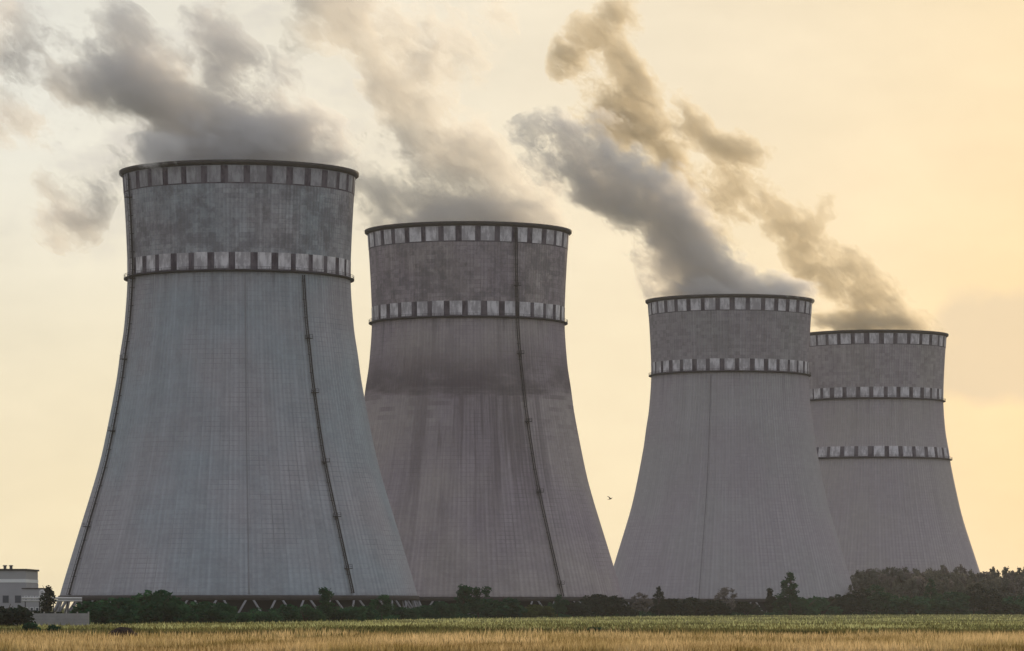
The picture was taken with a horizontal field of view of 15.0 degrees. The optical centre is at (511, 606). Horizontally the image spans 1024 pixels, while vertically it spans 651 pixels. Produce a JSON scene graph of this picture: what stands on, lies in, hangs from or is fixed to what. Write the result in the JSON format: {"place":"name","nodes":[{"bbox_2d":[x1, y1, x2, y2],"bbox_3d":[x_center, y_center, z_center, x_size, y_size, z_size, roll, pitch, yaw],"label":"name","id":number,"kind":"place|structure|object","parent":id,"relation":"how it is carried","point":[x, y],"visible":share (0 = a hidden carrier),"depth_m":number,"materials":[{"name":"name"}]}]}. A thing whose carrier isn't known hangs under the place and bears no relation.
{"place":"outdoors","nodes":[
{"label":"outdoors","id":0,"kind":"place"},
{"bbox_2d":[39,590,44,610],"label":"storage tank","id":1,"kind":"object","parent":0,"point":[41,592],"visible":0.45,"depth_m":1104.27,"materials":[{"name":"metal"}]},
{"bbox_2d":[22,597,81,612],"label":"pipe bridge","id":2,"kind":"structure","parent":0,"point":[39,601],"depth_m":1099.77,"materials":[{"name":"paint"}]},
{"bbox_2d":[0,626,1023,650],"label":"dry grass","id":3,"kind":"structure","parent":0,"point":[988,641],"depth_m":321.02,"materials":[{"name":"yellow plant"}]},
{"bbox_2d":[0,620,1023,645],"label":"olive grass","id":4,"kind":"structure","parent":0,"point":[432,628],"depth_m":563.69,"materials":[{"name":"plant"}]},
{"bbox_2d":[0,608,1023,637],"bbox_3d":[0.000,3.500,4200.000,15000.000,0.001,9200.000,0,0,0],"label":"ground","id":5,"kind":"structure","parent":0,"point":[780,617],"depth_m":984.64,"materials":[{"name":"green plant"}]},
{"bbox_2d":[0,604,36,625],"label":"bush","id":6,"kind":"object","parent":5,"relation":"on","point":[19,616],"visible":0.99,"depth_m":704.19,"materials":[{"name":"green plant"}]},
{"bbox_2d":[0,565,38,607],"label":"works hall","id":7,"kind":"structure","parent":5,"relation":"on","point":[13,582],"depth_m":1150.02,"materials":[{"name":"concrete"}]},
{"bbox_2d":[3,595,8,602],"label":"window","id":8,"kind":"structure","parent":7,"relation":"in","point":[5,597],"depth_m":1149.78,"materials":[{"name":"glass"}]},
{"bbox_2d":[15,595,20,602],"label":"window","id":9,"kind":"structure","parent":7,"relation":"in","point":[17,597],"depth_m":1149.78,"materials":[{"name":"glass"}]},
{"bbox_2d":[20,607,41,612],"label":"bush","id":10,"kind":"object","parent":5,"relation":"on","point":[34,611],"visible":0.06,"depth_m":899.94,"materials":[{"name":"green plant"}]},
{"bbox_2d":[22,622,40,630],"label":"bush","id":11,"kind":"object","parent":5,"relation":"on","point":[29,625],"visible":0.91,"depth_m":559.48,"materials":[{"name":"green plant"}]},
{"bbox_2d":[22,588,45,610],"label":"works annex","id":12,"kind":"object","parent":5,"relation":"on","point":[30,592],"visible":0.45,"depth_m":1120.00,"materials":[{"name":"concrete"}]},
{"bbox_2d":[39,585,56,612],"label":"poplar tree","id":13,"kind":"object","parent":5,"relation":"on","point":[48,602],"visible":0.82,"depth_m":999.28,"materials":[{"name":"green plant"}]},
{"bbox_2d":[15,612,88,624],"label":"concrete wall","id":14,"kind":"structure","parent":5,"relation":"on","point":[55,618],"depth_m":721.94,"materials":[{"name":"grey concrete"}]},
{"bbox_2d":[47,624,60,631],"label":"bush","id":15,"kind":"object","parent":5,"relation":"on","point":[53,627],"visible":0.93,"depth_m":544.37,"materials":[{"name":"green plant"}]},
{"bbox_2d":[69,601,125,623],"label":"bush","id":16,"kind":"object","parent":5,"relation":"on","point":[84,606],"visible":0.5,"depth_m":774.57,"materials":[{"name":"green plant"}]},
{"bbox_2d":[80,597,140,623],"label":"bush","id":17,"kind":"object","parent":5,"relation":"on","point":[117,611],"visible":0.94,"depth_m":769.11,"materials":[{"name":"green plant"}]},
{"bbox_2d":[108,627,137,636],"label":"earth mound","id":18,"kind":"object","parent":5,"relation":"on","point":[119,630],"visible":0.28,"depth_m":414.31,"materials":[{"name":"brown soil"}]},
{"bbox_2d":[127,589,189,622],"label":"bush","id":19,"kind":"object","parent":5,"relation":"on","point":[160,605],"visible":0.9,"depth_m":793.83,"materials":[{"name":"green plant"}]},
{"bbox_2d":[157,610,199,623],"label":"bush","id":20,"kind":"object","parent":5,"relation":"on","point":[192,618],"visible":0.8,"depth_m":798.34,"materials":[{"name":"green plant"}]},
{"bbox_2d":[184,601,230,622],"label":"bush","id":21,"kind":"object","parent":5,"relation":"on","point":[205,611],"visible":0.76,"depth_m":817.47,"materials":[{"name":"green plant"}]},
{"bbox_2d":[202,602,237,622],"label":"bush","id":22,"kind":"object","parent":5,"relation":"on","point":[232,610],"visible":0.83,"depth_m":823.29,"materials":[{"name":"green plant"}]},
{"bbox_2d":[54,159,420,612],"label":"cooling tower","id":23,"kind":"structure","parent":5,"relation":"on","point":[238,467],"depth_m":1280.68,"materials":[{"name":"concrete"}]},
{"bbox_2d":[231,612,251,622],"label":"bush","id":24,"kind":"object","parent":5,"relation":"on","point":[242,617],"visible":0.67,"depth_m":840.44,"materials":[{"name":"green plant"}]},
{"bbox_2d":[254,611,281,622],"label":"bush","id":25,"kind":"object","parent":5,"relation":"on","point":[266,616],"visible":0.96,"depth_m":861.05,"materials":[{"name":"green plant"}]},
{"bbox_2d":[267,604,301,621],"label":"bush","id":26,"kind":"object","parent":5,"relation":"on","point":[290,612],"visible":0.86,"depth_m":894.06,"materials":[{"name":"green plant"}]},
{"bbox_2d":[297,604,325,621],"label":"bush","id":27,"kind":"object","parent":5,"relation":"on","point":[308,612],"visible":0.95,"depth_m":909.72,"materials":[{"name":"green plant"}]},
{"bbox_2d":[315,587,334,618],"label":"poplar tree","id":28,"kind":"object","parent":5,"relation":"on","point":[326,604],"visible":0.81,"depth_m":937.28,"materials":[{"name":"green plant"}]},
{"bbox_2d":[327,606,368,620],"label":"bush","id":29,"kind":"object","parent":5,"relation":"on","point":[341,614],"visible":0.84,"depth_m":944.64,"materials":[{"name":"green plant"}]},
{"bbox_2d":[345,605,380,619],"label":"bush","id":30,"kind":"object","parent":5,"relation":"on","point":[372,614],"visible":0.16,"depth_m":974.74,"materials":[{"name":"green plant"}]},
{"bbox_2d":[367,594,395,619],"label":"leafy tree","id":31,"kind":"object","parent":5,"relation":"on","point":[384,608],"visible":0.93,"depth_m":1003.77,"materials":[{"name":"green plant"}]},
{"bbox_2d":[387,607,422,619],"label":"bush","id":32,"kind":"object","parent":5,"relation":"on","point":[406,613],"visible":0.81,"depth_m":1051.82,"materials":[{"name":"green plant"}]},
{"bbox_2d":[410,605,439,618],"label":"bush","id":33,"kind":"object","parent":5,"relation":"on","point":[425,610],"visible":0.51,"depth_m":1085.79,"materials":[{"name":"green plant"}]},
{"bbox_2d":[428,601,460,618],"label":"bush","id":34,"kind":"object","parent":5,"relation":"on","point":[446,610],"visible":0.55,"depth_m":1133.79,"materials":[{"name":"green plant"}]},
{"bbox_2d":[454,584,473,613],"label":"tree","id":35,"kind":"object","parent":5,"relation":"on","point":[462,593],"visible":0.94,"depth_m":1189.14,"materials":[{"name":"green plant"}]},
{"bbox_2d":[467,586,492,617],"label":"leafy tree","id":36,"kind":"object","parent":5,"relation":"on","point":[477,608],"visible":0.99,"depth_m":1197.50,"materials":[{"name":"green plant"}]},
{"bbox_2d":[364,221,625,614],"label":"cooling tower","id":37,"kind":"structure","parent":5,"relation":"on","point":[471,417],"depth_m":1484.61,"materials":[{"name":"concrete"}]},
{"bbox_2d":[468,597,527,617],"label":"bush","id":38,"kind":"object","parent":5,"relation":"on","point":[508,607],"visible":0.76,"depth_m":1210.42,"materials":[{"name":"green plant"}]},
{"bbox_2d":[512,606,538,617],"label":"bush","id":39,"kind":"object","parent":5,"relation":"on","point":[531,612],"visible":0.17,"depth_m":1244.10,"materials":[{"name":"green plant"}]},
{"bbox_2d":[527,604,557,616],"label":"bush","id":40,"kind":"object","parent":5,"relation":"on","point":[546,611],"visible":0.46,"depth_m":1281.90,"materials":[{"name":"green plant"}]},
{"bbox_2d":[87,607,1023,623],"bbox_3d":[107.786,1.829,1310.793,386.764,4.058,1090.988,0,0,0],"label":"undergrowth","id":41,"kind":"object","parent":5,"relation":"on","point":[462,615],"visible":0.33,"depth_m":1200.17,"materials":[{"name":"green plant"}]},
{"bbox_2d":[548,594,569,616],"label":"leafy tree","id":42,"kind":"object","parent":5,"relation":"on","point":[559,604],"visible":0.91,"depth_m":1307.54,"materials":[{"name":"green plant"}]},
{"bbox_2d":[558,603,595,616],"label":"bush","id":43,"kind":"object","parent":5,"relation":"on","point":[574,610],"visible":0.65,"depth_m":1333.54,"materials":[{"name":"green plant"}]},
{"bbox_2d":[572,594,611,616],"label":"bush","id":44,"kind":"object","parent":5,"relation":"on","point":[599,604],"visible":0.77,"depth_m":1355.39,"materials":[{"name":"green plant"}]},
{"bbox_2d":[587,627,602,630],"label":"bush","id":45,"kind":"object","parent":5,"relation":"on","point":[595,628],"visible":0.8,"depth_m":559.67,"materials":[{"name":"green plant"}]},
{"bbox_2d":[608,595,631,615],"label":"bush","id":46,"kind":"object","parent":5,"relation":"on","point":[619,606],"visible":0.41,"depth_m":1386.78,"materials":[{"name":"green plant"}]},
{"bbox_2d":[628,608,639,615],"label":"bush","id":47,"kind":"object","parent":5,"relation":"on","point":[634,612],"visible":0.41,"depth_m":1405.02,"materials":[{"name":"green plant"}]},
{"bbox_2d":[631,592,654,612],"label":"leafy tree","id":48,"kind":"object","parent":5,"relation":"on","point":[640,603],"visible":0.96,"depth_m":1439.08,"materials":[{"name":"green plant"}]},
{"bbox_2d":[648,586,669,615],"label":"conifer tree","id":49,"kind":"object","parent":5,"relation":"on","point":[662,606],"visible":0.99,"depth_m":1448.75,"materials":[{"name":"green plant"}]},
{"bbox_2d":[650,598,695,615],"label":"bush","id":50,"kind":"object","parent":5,"relation":"on","point":[679,607],"visible":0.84,"depth_m":1460.59,"materials":[{"name":"green plant"}]},
{"bbox_2d":[683,597,720,615],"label":"bush","id":51,"kind":"object","parent":5,"relation":"on","point":[701,607],"visible":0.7,"depth_m":1493.14,"materials":[{"name":"green plant"}]},
{"bbox_2d":[707,600,731,615],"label":"bush","id":52,"kind":"object","parent":5,"relation":"on","point":[724,608],"visible":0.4,"depth_m":1524.50,"materials":[{"name":"green plant"}]},
{"bbox_2d":[714,587,736,610],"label":"leafy tree","id":53,"kind":"object","parent":5,"relation":"on","point":[724,593],"visible":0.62,"depth_m":1544.91,"materials":[{"name":"green plant"}]},
{"bbox_2d":[614,294,853,612],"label":"cooling tower","id":54,"kind":"structure","parent":5,"relation":"on","point":[730,491],"depth_m":1829.87,"materials":[{"name":"concrete"}]},
{"bbox_2d":[732,601,764,614],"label":"bush","id":55,"kind":"object","parent":5,"relation":"on","point":[745,607],"visible":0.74,"depth_m":1560.18,"materials":[{"name":"green plant"}]},
{"bbox_2d":[764,588,775,612],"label":"poplar tree","id":56,"kind":"object","parent":5,"relation":"on","point":[770,599],"visible":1,"depth_m":1605.80,"materials":[{"name":"green plant"}]},
{"bbox_2d":[772,571,807,614],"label":"conifer tree","id":57,"kind":"object","parent":5,"relation":"on","point":[790,592],"visible":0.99,"depth_m":1615.64,"materials":[{"name":"green plant"}]},
{"bbox_2d":[785,597,822,614],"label":"bush","id":58,"kind":"object","parent":5,"relation":"on","point":[813,608],"visible":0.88,"depth_m":1627.70,"materials":[{"name":"green plant"}]},
{"bbox_2d":[805,596,842,614],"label":"bush","id":59,"kind":"object","parent":5,"relation":"on","point":[824,601],"visible":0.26,"depth_m":1658.79,"materials":[{"name":"green plant"}]},
{"bbox_2d":[820,594,871,614],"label":"bush","id":60,"kind":"object","parent":5,"relation":"on","point":[847,603],"visible":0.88,"depth_m":1675.32,"materials":[{"name":"green plant"}]},
{"bbox_2d":[846,584,856,610],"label":"conifer tree","id":61,"kind":"object","parent":5,"relation":"on","point":[850,588],"visible":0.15,"depth_m":1839.35,"materials":[{"name":"green plant"}]},
{"bbox_2d":[851,576,859,595],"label":"leafy tree","id":62,"kind":"object","parent":5,"relation":"on","point":[854,581],"visible":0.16,"depth_m":1888.87,"materials":[{"name":"green plant"}]},
{"bbox_2d":[860,568,881,585],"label":"leafy tree","id":63,"kind":"object","parent":5,"relation":"on","point":[878,572],"visible":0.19,"depth_m":1953.67,"materials":[{"name":"green plant"}]},
{"bbox_2d":[864,584,893,614],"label":"leafy tree","id":64,"kind":"object","parent":5,"relation":"on","point":[877,601],"visible":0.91,"depth_m":1726.89,"materials":[{"name":"green plant"}]},
{"bbox_2d":[886,566,891,576],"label":"conifer tree","id":65,"kind":"object","parent":5,"relation":"on","point":[888,570],"visible":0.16,"depth_m":1951.46,"materials":[{"name":"green plant"}]},
{"bbox_2d":[875,573,903,591],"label":"leafy tree","id":66,"kind":"object","parent":5,"relation":"on","point":[890,579],"visible":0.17,"depth_m":1898.06,"materials":[{"name":"green plant"}]},
{"bbox_2d":[809,329,979,577],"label":"cooling tower","id":67,"kind":"structure","parent":5,"relation":"on","point":[877,400],"depth_m":2064.76,"materials":[{"name":"concrete"}]},
{"bbox_2d":[888,567,902,577],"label":"poplar tree","id":68,"kind":"object","parent":5,"relation":"on","point":[892,571],"visible":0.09,"depth_m":1947.77,"materials":[{"name":"green plant"}]},
{"bbox_2d":[871,594,932,614],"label":"bush","id":69,"kind":"object","parent":5,"relation":"on","point":[897,605],"visible":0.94,"depth_m":1731.93,"materials":[{"name":"green plant"}]},
{"bbox_2d":[902,566,909,574],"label":"conifer tree","id":70,"kind":"object","parent":5,"relation":"on","point":[905,570],"visible":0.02,"depth_m":1948.86,"materials":[{"name":"green plant"}]},
{"bbox_2d":[908,576,918,596],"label":"poplar tree","id":71,"kind":"object","parent":5,"relation":"on","point":[914,590],"visible":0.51,"depth_m":1841.17,"materials":[{"name":"green plant"}]},
{"bbox_2d":[903,576,930,597],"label":"leafy tree","id":72,"kind":"object","parent":5,"relation":"on","point":[921,580],"visible":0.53,"depth_m":1851.28,"materials":[{"name":"green plant"}]},
{"bbox_2d":[911,571,936,592],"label":"leafy tree","id":73,"kind":"object","parent":5,"relation":"on","point":[928,574],"visible":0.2,"depth_m":1889.17,"materials":[{"name":"green plant"}]},
{"bbox_2d":[914,596,946,613],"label":"bush","id":74,"kind":"object","parent":5,"relation":"on","point":[937,605],"visible":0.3,"depth_m":1743.94,"materials":[{"name":"green plant"}]},
{"bbox_2d":[923,578,937,613],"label":"conifer tree","id":75,"kind":"object","parent":5,"relation":"on","point":[933,590],"visible":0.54,"depth_m":1765.28,"materials":[{"name":"green plant"}]},
{"bbox_2d":[918,570,942,588],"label":"leafy tree","id":76,"kind":"object","parent":5,"relation":"on","point":[924,575],"visible":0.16,"depth_m":1896.91,"materials":[{"name":"green plant"}]},
{"bbox_2d":[933,569,951,590],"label":"leafy tree","id":77,"kind":"object","parent":5,"relation":"on","point":[940,575],"visible":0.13,"depth_m":1904.03,"materials":[{"name":"green plant"}]},
{"bbox_2d":[942,565,948,573],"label":"conifer tree","id":78,"kind":"object","parent":5,"relation":"on","point":[945,570],"visible":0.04,"depth_m":1953.97,"materials":[{"name":"green plant"}]},
{"bbox_2d":[946,571,953,591],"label":"conifer tree","id":79,"kind":"object","parent":5,"relation":"on","point":[948,575],"visible":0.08,"depth_m":1897.77,"materials":[{"name":"green plant"}]},
{"bbox_2d":[932,592,970,613],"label":"bush","id":80,"kind":"object","parent":5,"relation":"on","point":[956,602],"visible":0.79,"depth_m":1758.75,"materials":[{"name":"green plant"}]},
{"bbox_2d":[953,567,958,575],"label":"conifer tree","id":81,"kind":"object","parent":5,"relation":"on","point":[956,571],"visible":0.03,"depth_m":1944.75,"materials":[{"name":"green plant"}]},
{"bbox_2d":[956,564,965,574],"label":"conifer tree","id":82,"kind":"object","parent":5,"relation":"on","point":[961,569],"visible":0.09,"depth_m":1947.88,"materials":[{"name":"green plant"}]},
{"bbox_2d":[954,572,968,586],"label":"leafy tree","id":83,"kind":"object","parent":5,"relation":"on","point":[959,576],"visible":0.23,"depth_m":1907.47,"materials":[{"name":"green plant"}]},
{"bbox_2d":[965,571,978,591],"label":"conifer tree","id":84,"kind":"object","parent":5,"relation":"on","point":[973,577],"visible":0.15,"depth_m":1896.72,"materials":[{"name":"green plant"}]},
{"bbox_2d":[964,583,988,613],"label":"leafy tree","id":85,"kind":"object","parent":5,"relation":"on","point":[976,600],"visible":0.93,"depth_m":1777.61,"materials":[{"name":"green plant"}]},
{"bbox_2d":[977,572,983,583],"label":"poplar tree","id":86,"kind":"object","parent":5,"relation":"on","point":[980,576],"visible":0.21,"depth_m":1956.86,"materials":[{"name":"green plant"}]},
{"bbox_2d":[975,571,991,578],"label":"leafy tree","id":87,"kind":"object","parent":5,"relation":"on","point":[985,573],"visible":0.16,"depth_m":1959.93,"materials":[{"name":"green plant"}]},
{"bbox_2d":[980,574,990,609],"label":"conifer tree","id":88,"kind":"object","parent":5,"relation":"on","point":[988,576],"visible":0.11,"depth_m":1890.19,"materials":[{"name":"green plant"}]},
{"bbox_2d":[978,588,1002,613],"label":"leafy tree","id":89,"kind":"object","parent":5,"relation":"on","point":[993,598],"visible":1,"depth_m":1779.00,"materials":[{"name":"green plant"}]},
{"bbox_2d":[988,566,995,580],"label":"conifer tree","id":90,"kind":"object","parent":5,"relation":"on","point":[992,570],"visible":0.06,"depth_m":1961.41,"materials":[{"name":"green plant"}]},
{"bbox_2d":[987,571,999,589],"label":"conifer tree","id":91,"kind":"object","parent":5,"relation":"on","point":[994,573],"visible":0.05,"depth_m":1888.52,"materials":[{"name":"green plant"}]},
{"bbox_2d":[996,569,1001,588],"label":"conifer tree","id":92,"kind":"object","parent":5,"relation":"on","point":[998,572],"visible":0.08,"depth_m":1944.76,"materials":[{"name":"green plant"}]},
{"bbox_2d":[979,594,1023,613],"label":"bush","id":93,"kind":"object","parent":5,"relation":"on","point":[1012,605],"visible":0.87,"depth_m":1785.11,"materials":[{"name":"green plant"}]},
{"bbox_2d":[992,578,1012,597],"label":"leafy tree","id":94,"kind":"object","parent":5,"relation":"on","point":[998,581],"visible":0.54,"depth_m":1853.78,"materials":[{"name":"green plant"}]},
{"bbox_2d":[1001,578,1011,597],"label":"conifer tree","id":95,"kind":"object","parent":5,"relation":"on","point":[1004,589],"visible":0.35,"depth_m":1852.09,"materials":[{"name":"green plant"}]},
{"bbox_2d":[1001,566,1013,580],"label":"conifer tree","id":96,"kind":"object","parent":5,"relation":"on","point":[1005,570],"visible":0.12,"depth_m":1952.43,"materials":[{"name":"green plant"}]},
{"bbox_2d":[1001,572,1014,585],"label":"conifer tree","id":97,"kind":"object","parent":5,"relation":"on","point":[1008,576],"visible":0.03,"depth_m":1909.85,"materials":[{"name":"green plant"}]},
{"bbox_2d":[1013,566,1023,586],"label":"conifer tree","id":98,"kind":"object","parent":5,"relation":"on","point":[1018,571],"visible":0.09,"depth_m":1943.74,"materials":[{"name":"green plant"}]},
{"bbox_2d":[0,0,1023,607],"label":"sky","id":99,"kind":"structure","parent":0,"point":[863,160],"materials":[{"name":"beige"}]}
]}

